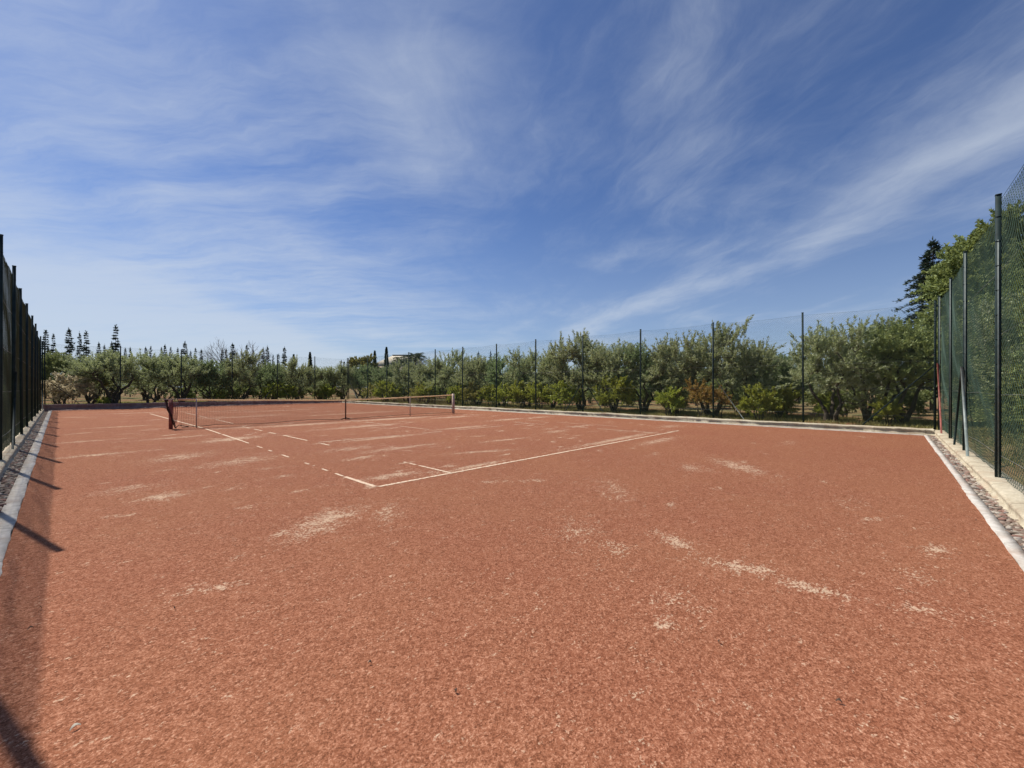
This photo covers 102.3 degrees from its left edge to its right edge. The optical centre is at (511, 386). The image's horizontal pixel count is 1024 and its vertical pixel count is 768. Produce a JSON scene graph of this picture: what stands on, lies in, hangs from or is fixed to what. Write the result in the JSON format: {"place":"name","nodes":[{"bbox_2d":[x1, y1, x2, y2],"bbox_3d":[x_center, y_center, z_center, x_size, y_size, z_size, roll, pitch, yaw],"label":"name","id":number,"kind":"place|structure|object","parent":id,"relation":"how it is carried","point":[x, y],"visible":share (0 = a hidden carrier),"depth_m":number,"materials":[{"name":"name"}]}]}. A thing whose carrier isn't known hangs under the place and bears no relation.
{"place":"outdoors","nodes":[
{"label":"outdoors","id":0,"kind":"place"},
{"bbox_2d":[38,412,47,422],"bbox_3d":[-14.034,1.517,12.032,39.160,0.001,0.220,0,0,42],"label":"gutter bed","id":1,"kind":"object","parent":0,"point":[42,418],"visible":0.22,"depth_m":20.08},
{"bbox_2d":[0,423,42,512],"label":"gutter stones","id":2,"kind":"object","parent":1,"relation":"on","point":[10,475],"visible":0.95,"depth_m":7.47,"materials":[{"name":"gravel"}]},
{"bbox_2d":[0,0,1023,387],"label":"sky","id":3,"kind":"structure","parent":0,"point":[333,179],"materials":[{"name":"blue"}]},
{"bbox_2d":[3,388,1023,484],"bbox_3d":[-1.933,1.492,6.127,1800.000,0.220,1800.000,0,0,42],"label":"ground","id":4,"kind":"structure","parent":0,"point":[808,409],"depth_m":28.27,"materials":[{"name":"soil"}]},
{"bbox_2d":[0,409,43,483],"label":"wall","id":5,"kind":"structure","parent":4,"relation":"on","point":[8,454],"depth_m":9.57,"materials":[{"name":"concrete"}]},
{"bbox_2d":[0,234,42,459],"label":"chain link fence","id":6,"kind":"object","parent":5,"relation":"on","point":[22,372],"visible":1,"depth_m":9.89,"materials":[{"name":"metal"}]},
{"bbox_2d":[0,411,51,575],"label":"court kerb","id":7,"kind":"structure","parent":4,"relation":"on","point":[10,511],"depth_m":5.52,"materials":[{"name":"concrete"}]},
{"bbox_2d":[41,330,54,397],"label":"conifer tree","id":8,"kind":"object","parent":4,"relation":"on","point":[47,349],"visible":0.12,"depth_m":51.98,"materials":[{"name":"green plant"}]},
{"bbox_2d":[43,377,73,403],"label":"dry bush","id":9,"kind":"object","parent":4,"relation":"on","point":[62,396],"visible":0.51,"depth_m":28.09,"materials":[{"name":"brown plant"}]},
{"bbox_2d":[41,348,79,403],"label":"olive tree","id":10,"kind":"object","parent":4,"relation":"on","point":[49,370],"visible":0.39,"depth_m":30.08,"materials":[{"name":"green plant"}]},
{"bbox_2d":[61,328,75,391],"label":"conifer tree","id":11,"kind":"object","parent":4,"relation":"on","point":[68,340],"visible":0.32,"depth_m":65.98,"materials":[{"name":"green plant"}]},
{"bbox_2d":[52,371,102,403],"bbox_3d":[-30.373,0.234,28.749,2.713,2.655,2.422,0,0,-34],"label":"dry bush","id":12,"kind":"object","parent":4,"relation":"on","point":[76,380],"visible":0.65,"depth_m":28.35,"materials":[{"name":"beige plant"}]},
{"bbox_2d":[82,332,91,394],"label":"conifer tree","id":13,"kind":"object","parent":4,"relation":"on","point":[87,343],"visible":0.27,"depth_m":63.96,"materials":[{"name":"green plant"}]},
{"bbox_2d":[65,353,117,403],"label":"olive tree","id":14,"kind":"object","parent":4,"relation":"on","point":[108,380],"visible":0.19,"depth_m":30.89,"materials":[{"name":"green plant"}]},
{"bbox_2d":[53,347,148,402],"bbox_3d":[-29.065,-0.644,29.583,4.863,4.443,4.249,0,0,-8],"label":"olive tree","id":15,"kind":"object","parent":4,"relation":"on","point":[109,364],"visible":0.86,"depth_m":28.92,"materials":[{"name":"green plant"}]},
{"bbox_2d":[109,325,122,394],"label":"conifer tree","id":16,"kind":"object","parent":4,"relation":"on","point":[115,347],"visible":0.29,"depth_m":52.90,"materials":[{"name":"green plant"}]},
{"bbox_2d":[117,348,178,402],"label":"olive tree","id":17,"kind":"object","parent":4,"relation":"on","point":[153,360],"visible":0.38,"depth_m":32.34,"materials":[{"name":"green plant"}]},
{"bbox_2d":[150,361,186,401],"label":"olive tree","id":18,"kind":"object","parent":4,"relation":"on","point":[177,385],"visible":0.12,"depth_m":36.87,"materials":[{"name":"green plant"}]},
{"bbox_2d":[145,352,210,401],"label":"olive tree","id":19,"kind":"object","parent":4,"relation":"on","point":[167,368],"visible":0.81,"depth_m":32.78,"materials":[{"name":"green plant"}]},
{"bbox_2d":[170,387,196,401],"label":"undergrowth bush","id":20,"kind":"object","parent":4,"relation":"on","point":[190,394],"visible":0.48,"depth_m":36.23,"materials":[{"name":"green plant"}]},
{"bbox_2d":[41,399,344,410],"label":"wall","id":21,"kind":"structure","parent":4,"relation":"on","point":[48,407],"depth_m":28.90,"materials":[{"name":"grey concrete"}]},
{"bbox_2d":[44,342,347,404],"bbox_3d":[-22.498,-0.691,32.803,0.136,4.234,19.489,0,0,42],"label":"chain link fence","id":22,"kind":"object","parent":21,"relation":"on","point":[45,383],"visible":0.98,"depth_m":30.58,"materials":[{"name":"metal"}]},
{"bbox_2d":[46,399,341,403],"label":"weeds","id":23,"kind":"object","parent":4,"relation":"on","point":[156,401],"visible":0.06,"depth_m":35.53,"materials":[{"name":"plant"}]},
{"bbox_2d":[51,402,339,410],"bbox_3d":[-22.425,1.512,32.259,0.557,0.180,18.200,0,0,42],"label":"wall footing","id":24,"kind":"object","parent":4,"relation":"on","point":[182,406],"depth_m":29.05,"materials":[{"name":"grey concrete"}]},
{"bbox_2d":[186,358,237,401],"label":"olive tree","id":25,"kind":"object","parent":4,"relation":"on","point":[210,383],"visible":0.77,"depth_m":34.61,"materials":[{"name":"green plant"}]},
{"bbox_2d":[197,339,270,370],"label":"bare tree","id":26,"kind":"object","parent":4,"relation":"on","point":[229,352],"visible":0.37,"depth_m":57.17,"materials":[{"name":"plant"}]},
{"bbox_2d":[213,349,264,398],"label":"olive tree","id":27,"kind":"object","parent":4,"relation":"on","point":[236,370],"visible":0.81,"depth_m":36.31,"materials":[{"name":"green plant"}]},
{"bbox_2d":[233,383,261,398],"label":"undergrowth bush","id":28,"kind":"object","parent":4,"relation":"on","point":[245,389],"visible":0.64,"depth_m":39.10,"materials":[{"name":"green plant"}]},
{"bbox_2d":[249,360,287,398],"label":"olive tree","id":29,"kind":"object","parent":4,"relation":"on","point":[274,372],"visible":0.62,"depth_m":37.84,"materials":[{"name":"green plant"}]},
{"bbox_2d":[261,381,290,398],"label":"citrus bush","id":30,"kind":"object","parent":4,"relation":"on","point":[265,392],"visible":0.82,"depth_m":36.74,"materials":[{"name":"green plant"}]},
{"bbox_2d":[281,384,299,399],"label":"citrus bush","id":31,"kind":"object","parent":4,"relation":"on","point":[293,393],"visible":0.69,"depth_m":38.24,"materials":[{"name":"green plant"}]},
{"bbox_2d":[279,354,317,399],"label":"olive tree","id":32,"kind":"object","parent":4,"relation":"on","point":[309,380],"visible":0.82,"depth_m":39.60,"materials":[{"name":"green plant"}]},
{"bbox_2d":[305,366,342,399],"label":"olive tree","id":33,"kind":"object","parent":4,"relation":"on","point":[323,372],"visible":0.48,"depth_m":42.05,"materials":[{"name":"green plant"}]},
{"bbox_2d":[318,384,335,399],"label":"citrus bush","id":34,"kind":"object","parent":4,"relation":"on","point":[329,391],"visible":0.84,"depth_m":40.45,"materials":[{"name":"green plant"}]},
{"bbox_2d":[325,361,359,399],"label":"olive tree","id":35,"kind":"object","parent":4,"relation":"on","point":[339,372],"visible":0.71,"depth_m":43.12,"materials":[{"name":"green plant"}]},
{"bbox_2d":[344,363,373,398],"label":"olive tree","id":36,"kind":"object","parent":4,"relation":"on","point":[360,382],"visible":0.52,"depth_m":43.89,"materials":[{"name":"green plant"}]},
{"bbox_2d":[349,353,380,388],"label":"tree","id":37,"kind":"object","parent":4,"relation":"on","point":[361,360],"visible":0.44,"depth_m":51.49,"materials":[{"name":"green plant"}]},
{"bbox_2d":[372,380,389,401],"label":"citrus bush","id":38,"kind":"object","parent":4,"relation":"on","point":[379,390],"visible":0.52,"depth_m":38.15,"materials":[{"name":"green plant"}]},
{"bbox_2d":[369,365,401,399],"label":"olive tree","id":39,"kind":"object","parent":4,"relation":"on","point":[374,374],"visible":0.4,"depth_m":40.64,"materials":[{"name":"green plant"}]},
{"bbox_2d":[381,381,402,402],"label":"citrus bush","id":40,"kind":"object","parent":4,"relation":"on","point":[394,392],"visible":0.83,"depth_m":37.53,"materials":[{"name":"green plant"}]},
{"bbox_2d":[377,355,423,372],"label":"house","id":41,"kind":"structure","parent":4,"relation":"on","point":[381,363],"depth_m":78.48,"materials":[{"name":"white concrete"}]},
{"bbox_2d":[385,358,424,400],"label":"olive tree","id":42,"kind":"object","parent":4,"relation":"on","point":[403,380],"visible":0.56,"depth_m":38.37,"materials":[{"name":"green plant"}]},
{"bbox_2d":[400,352,428,367],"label":"tree","id":43,"kind":"object","parent":4,"relation":"on","point":[419,355],"visible":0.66,"depth_m":61.73,"materials":[{"name":"green plant"}]},
{"bbox_2d":[407,382,429,402],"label":"yellow bush","id":44,"kind":"object","parent":4,"relation":"on","point":[415,394],"visible":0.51,"depth_m":34.51,"materials":[{"name":"green plant"}]},
{"bbox_2d":[409,358,434,401],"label":"olive tree","id":45,"kind":"object","parent":4,"relation":"on","point":[423,376],"visible":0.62,"depth_m":36.15,"materials":[{"name":"green plant"}]},
{"bbox_2d":[415,382,438,402],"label":"citrus bush","id":46,"kind":"object","parent":4,"relation":"on","point":[428,390],"visible":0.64,"depth_m":34.27,"materials":[{"name":"green plant"}]},
{"bbox_2d":[423,347,468,403],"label":"olive tree","id":47,"kind":"object","parent":4,"relation":"on","point":[448,374],"visible":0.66,"depth_m":33.87,"materials":[{"name":"green plant"}]},
{"bbox_2d":[454,382,474,405],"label":"citrus bush","id":48,"kind":"object","parent":4,"relation":"on","point":[457,391],"visible":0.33,"depth_m":31.13,"materials":[{"name":"green plant"}]},
{"bbox_2d":[459,381,482,404],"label":"bush","id":49,"kind":"object","parent":4,"relation":"on","point":[472,393],"visible":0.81,"depth_m":30.00,"materials":[{"name":"green plant"}]},
{"bbox_2d":[450,354,495,404],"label":"olive tree","id":50,"kind":"object","parent":4,"relation":"on","point":[481,369],"visible":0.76,"depth_m":31.24,"materials":[{"name":"green plant"}]},
{"bbox_2d":[477,385,502,406],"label":"citrus bush","id":51,"kind":"object","parent":4,"relation":"on","point":[487,392],"visible":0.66,"depth_m":29.36,"materials":[{"name":"green plant"}]},
{"bbox_2d":[491,383,516,407],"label":"citrus bush","id":52,"kind":"object","parent":4,"relation":"on","point":[500,391],"visible":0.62,"depth_m":27.94,"materials":[{"name":"green plant"}]},
{"bbox_2d":[484,352,527,406],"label":"olive tree","id":53,"kind":"object","parent":4,"relation":"on","point":[501,366],"visible":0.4,"depth_m":29.74,"materials":[{"name":"green plant"}]},
{"bbox_2d":[0,403,1023,767],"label":"tennis court","id":54,"kind":"object","parent":4,"relation":"on","point":[590,607],"visible":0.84,"depth_m":2.89,"materials":[{"name":"red soil"}]},
{"bbox_2d":[159,394,454,428],"bbox_3d":[-7.698,0.982,18.626,12.536,1.200,0.162,0,0,-44],"label":"tennis net","id":55,"kind":"object","parent":54,"relation":"on","point":[170,410],"visible":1,"depth_m":16.72,"materials":[{"name":"fabric"}]},
{"bbox_2d":[378,431,674,486],"bbox_3d":[1.823,1.478,10.016,0.085,0.001,10.896,0,0,44],"label":"baseline marking","id":56,"kind":"object","parent":54,"relation":"on","point":[506,462],"visible":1,"depth_m":7.85,"materials":[{"name":"paint"}]},
{"bbox_2d":[505,379,534,407],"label":"citrus bush","id":57,"kind":"object","parent":4,"relation":"on","point":[512,391],"visible":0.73,"depth_m":26.97,"materials":[{"name":"green plant"}]},
{"bbox_2d":[500,346,552,406],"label":"olive tree","id":58,"kind":"object","parent":4,"relation":"on","point":[531,360],"visible":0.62,"depth_m":28.26,"materials":[{"name":"green plant"}]},
{"bbox_2d":[524,382,551,408],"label":"citrus bush","id":59,"kind":"object","parent":4,"relation":"on","point":[544,389],"visible":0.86,"depth_m":25.96,"materials":[{"name":"green plant"}]},
{"bbox_2d":[525,343,572,408],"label":"olive tree","id":60,"kind":"object","parent":4,"relation":"on","point":[548,362],"visible":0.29,"depth_m":26.44,"materials":[{"name":"green plant"}]},
{"bbox_2d":[544,380,581,410],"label":"citrus bush","id":61,"kind":"object","parent":4,"relation":"on","point":[564,389],"visible":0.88,"depth_m":24.26,"materials":[{"name":"green plant"}]},
{"bbox_2d":[546,328,603,409],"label":"olive tree","id":62,"kind":"object","parent":4,"relation":"on","point":[564,355],"visible":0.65,"depth_m":24.89,"materials":[{"name":"green plant"}]},
{"bbox_2d":[577,337,642,411],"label":"olive tree","id":63,"kind":"object","parent":4,"relation":"on","point":[598,349],"visible":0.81,"depth_m":23.09,"materials":[{"name":"green plant"}]},
{"bbox_2d":[592,375,639,412],"bbox_3d":[5.583,0.446,22.360,2.571,2.240,2.554,0,0,-34],"label":"citrus bush","id":64,"kind":"object","parent":4,"relation":"on","point":[621,396],"visible":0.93,"depth_m":21.97,"materials":[{"name":"green plant"}]},
{"bbox_2d":[340,402,923,435],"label":"court kerb","id":65,"kind":"structure","parent":4,"relation":"on","point":[692,422],"depth_m":16.64,"materials":[{"name":"concrete"}]},
{"bbox_2d":[620,386,652,408],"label":"undergrowth bush","id":66,"kind":"object","parent":4,"relation":"on","point":[643,395],"visible":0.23,"depth_m":25.21,"materials":[{"name":"green plant"}]},
{"bbox_2d":[342,401,933,435],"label":"wall","id":67,"kind":"structure","parent":4,"relation":"on","point":[901,430],"depth_m":16.96,"materials":[{"name":"concrete"}]},
{"bbox_2d":[608,340,672,411],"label":"olive tree","id":68,"kind":"object","parent":4,"relation":"on","point":[636,358],"visible":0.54,"depth_m":22.38,"materials":[{"name":"green plant"}]},
{"bbox_2d":[348,300,936,429],"bbox_3d":[-1.128,-0.640,26.544,39.737,4.319,0.142,0,0,42],"label":"chain link fence","id":69,"kind":"object","parent":4,"relation":"on","point":[802,364],"visible":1,"depth_m":17.74,"materials":[{"name":"metal"}]},
{"bbox_2d":[654,386,685,415],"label":"citrus bush","id":70,"kind":"object","parent":4,"relation":"on","point":[663,400],"visible":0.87,"depth_m":19.85,"materials":[{"name":"green plant"}]},
{"bbox_2d":[634,329,708,414],"bbox_3d":[8.539,-0.686,21.538,3.806,4.579,4.141,0,0,38],"label":"olive tree","id":71,"kind":"object","parent":4,"relation":"on","point":[663,364],"visible":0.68,"depth_m":20.85,"materials":[{"name":"green plant"}]},
{"bbox_2d":[355,399,1023,432],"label":"weeds","id":72,"kind":"object","parent":4,"relation":"on","point":[791,417],"visible":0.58,"depth_m":19.72,"materials":[{"name":"plant"}]},
{"bbox_2d":[683,376,717,415],"bbox_3d":[8.757,0.526,18.983,1.588,2.059,1.703,0,0,-1],"label":"autumn bush","id":73,"kind":"object","parent":4,"relation":"on","point":[696,393],"visible":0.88,"depth_m":18.98,"materials":[{"name":"brown plant"}]},
{"bbox_2d":[668,315,758,415],"bbox_3d":[9.691,-0.896,20.210,3.574,5.001,4.140,0,0,-9],"label":"olive tree","id":74,"kind":"object","parent":4,"relation":"on","point":[692,359],"visible":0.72,"depth_m":19.49,"materials":[{"name":"green plant"}]},
{"bbox_2d":[703,383,737,417],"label":"autumn bush","id":75,"kind":"object","parent":4,"relation":"on","point":[721,395],"visible":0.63,"depth_m":18.64,"materials":[{"name":"brown plant"}]},
{"bbox_2d":[715,380,750,412],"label":"undergrowth bush","id":76,"kind":"object","parent":4,"relation":"on","point":[742,393],"visible":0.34,"depth_m":21.50,"materials":[{"name":"green plant"}]},
{"bbox_2d":[722,334,786,415],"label":"olive tree","id":77,"kind":"object","parent":4,"relation":"on","point":[765,361],"visible":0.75,"depth_m":19.50,"materials":[{"name":"green plant"}]},
{"bbox_2d":[735,383,778,419],"bbox_3d":[10.300,0.674,17.311,1.593,1.774,1.621,0,0,42],"label":"citrus bush","id":78,"kind":"object","parent":4,"relation":"on","point":[770,401],"visible":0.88,"depth_m":17.26,"materials":[{"name":"green plant"}]},
{"bbox_2d":[735,338,792,412],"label":"olive tree","id":79,"kind":"object","parent":4,"relation":"on","point":[752,345],"visible":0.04,"depth_m":22.39,"materials":[{"name":"green plant"}]},
{"bbox_2d":[761,383,806,418],"bbox_3d":[11.929,0.674,18.145,1.594,1.774,1.621,0,0,-35],"label":"citrus bush","id":80,"kind":"object","parent":4,"relation":"on","point":[785,401],"visible":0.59,"depth_m":18.00,"materials":[{"name":"green plant"}]},
{"bbox_2d":[754,353,821,414],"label":"olive tree","id":81,"kind":"object","parent":4,"relation":"on","point":[785,374],"visible":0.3,"depth_m":19.90,"materials":[{"name":"green plant"}]},
{"bbox_2d":[800,384,832,406],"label":"undergrowth bush","id":82,"kind":"object","parent":4,"relation":"on","point":[809,400],"visible":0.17,"depth_m":23.46,"materials":[{"name":"green plant"}]},
{"bbox_2d":[811,390,852,416],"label":"citrus bush","id":83,"kind":"object","parent":4,"relation":"on","point":[817,408],"visible":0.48,"depth_m":17.44,"materials":[{"name":"green plant"}]},
{"bbox_2d":[774,315,892,421],"bbox_3d":[13.072,-0.643,16.856,3.730,4.487,4.059,0,0,43],"label":"olive tree","id":84,"kind":"object","parent":4,"relation":"on","point":[851,360],"visible":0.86,"depth_m":16.29,"materials":[{"name":"green plant"}]},
{"bbox_2d":[815,386,869,417],"bbox_3d":[15.190,0.748,18.921,2.021,1.603,1.933,0,0,-34],"label":"undergrowth bush","id":85,"kind":"object","parent":4,"relation":"on","point":[852,407],"visible":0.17,"depth_m":18.59,"materials":[{"name":"green plant"}]},
{"bbox_2d":[809,314,933,422],"bbox_3d":[14.568,-0.753,16.868,3.887,4.695,3.355,0,0,23],"label":"olive tree","id":86,"kind":"object","parent":4,"relation":"on","point":[866,416],"visible":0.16,"depth_m":16.82,"materials":[{"name":"green plant"}]},
{"bbox_2d":[868,395,905,424],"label":"citrus bush","id":87,"kind":"object","parent":4,"relation":"on","point":[883,412],"visible":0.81,"depth_m":15.03,"materials":[{"name":"green plant"}]},
{"bbox_2d":[872,390,930,415],"bbox_3d":[16.684,0.794,17.750,1.887,1.497,1.805,0,0,12],"label":"undergrowth bush","id":88,"kind":"object","parent":4,"relation":"on","point":[920,400],"visible":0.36,"depth_m":17.31,"materials":[{"name":"green plant"}]},
{"bbox_2d":[874,383,933,412],"bbox_3d":[20.096,0.613,21.193,2.302,1.910,2.408,0,0,1],"label":"undergrowth bush","id":89,"kind":"object","parent":4,"relation":"on","point":[925,395],"visible":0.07,"depth_m":20.52,"materials":[{"name":"green plant"}]},
{"bbox_2d":[850,316,994,423],"bbox_3d":[14.981,-0.631,15.665,3.798,4.477,3.568,0,0,-8],"label":"olive tree","id":90,"kind":"object","parent":4,"relation":"on","point":[889,342],"visible":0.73,"depth_m":15.36,"materials":[{"name":"green plant"}]},
{"bbox_2d":[891,236,957,410],"bbox_3d":[25.465,-3.818,25.205,6.448,10.742,6.108,0,0,-15],"label":"conifer tree","id":91,"kind":"object","parent":4,"relation":"on","point":[927,263],"visible":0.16,"depth_m":25.06,"materials":[{"name":"green plant"}]},
{"bbox_2d":[909,234,985,333],"bbox_3d":[25.157,-3.512,22.649,4.666,10.222,4.654,0,0,13],"label":"broadleaf tree","id":92,"kind":"object","parent":4,"relation":"on","point":[933,279],"visible":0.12,"depth_m":23.37,"materials":[{"name":"green plant"}]},
{"bbox_2d":[921,200,1023,336],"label":"broadleaf tree","id":93,"kind":"object","parent":4,"relation":"on","point":[954,263],"visible":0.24,"depth_m":19.09,"materials":[{"name":"green plant"}]},
{"bbox_2d":[924,435,1023,571],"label":"court kerb","id":94,"kind":"structure","parent":4,"relation":"on","point":[1013,548],"depth_m":4.73,"materials":[{"name":"concrete"}]},
{"bbox_2d":[933,295,1022,384],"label":"olive tree","id":95,"kind":"object","parent":4,"relation":"on","point":[988,347],"visible":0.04,"depth_m":14.23,"materials":[{"name":"green plant"}]},
{"bbox_2d":[933,430,1023,528],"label":"wall","id":96,"kind":"structure","parent":4,"relation":"on","point":[1007,495],"depth_m":6.00,"materials":[{"name":"concrete"}]},
{"bbox_2d":[937,165,1023,493],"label":"chain link fence","id":97,"kind":"object","parent":96,"relation":"on","point":[950,301],"visible":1,"depth_m":7.10,"materials":[{"name":"metal"}]},
{"bbox_2d":[936,415,1023,471],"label":"weeds","id":98,"kind":"object","parent":4,"relation":"on","point":[984,442],"visible":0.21,"depth_m":10.51,"materials":[{"name":"plant"}]},
{"bbox_2d":[955,286,1023,394],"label":"olive tree","id":99,"kind":"object","parent":4,"relation":"on","point":[988,343],"visible":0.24,"depth_m":11.93,"materials":[{"name":"green plant"}]},
{"bbox_2d":[970,242,1023,368],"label":"broadleaf tree","id":100,"kind":"object","parent":4,"relation":"on","point":[1003,293],"visible":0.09,"depth_m":15.81,"materials":[{"name":"green plant"}]},
{"bbox_2d":[970,389,1023,432],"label":"undergrowth bush","id":101,"kind":"object","parent":4,"relation":"on","point":[980,415],"visible":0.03,"depth_m":11.54,"materials":[{"name":"green plant"}]},
{"bbox_2d":[976,380,1023,434],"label":"undergrowth bush","id":102,"kind":"object","parent":4,"relation":"on","point":[991,398],"visible":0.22,"depth_m":9.96,"materials":[{"name":"green plant"}]},
{"bbox_2d":[991,288,1023,385],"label":"olive tree","id":103,"kind":"object","parent":4,"relation":"on","point":[1021,315],"visible":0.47,"depth_m":9.22,"materials":[{"name":"green plant"}]},
{"bbox_2d":[1013,396,1023,423],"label":"undergrowth bush","id":104,"kind":"object","parent":4,"relation":"on","point":[1022,413],"visible":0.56,"depth_m":8.80,"materials":[{"name":"green plant"}]},
{"label":"gutter bed","id":105,"kind":"structure","parent":0,"visible":0},
{"bbox_2d":[928,435,1023,549],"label":"gutter stones","id":106,"kind":"object","parent":105,"relation":"on","point":[1014,529],"visible":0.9,"depth_m":5.33,"materials":[{"name":"gravel"}]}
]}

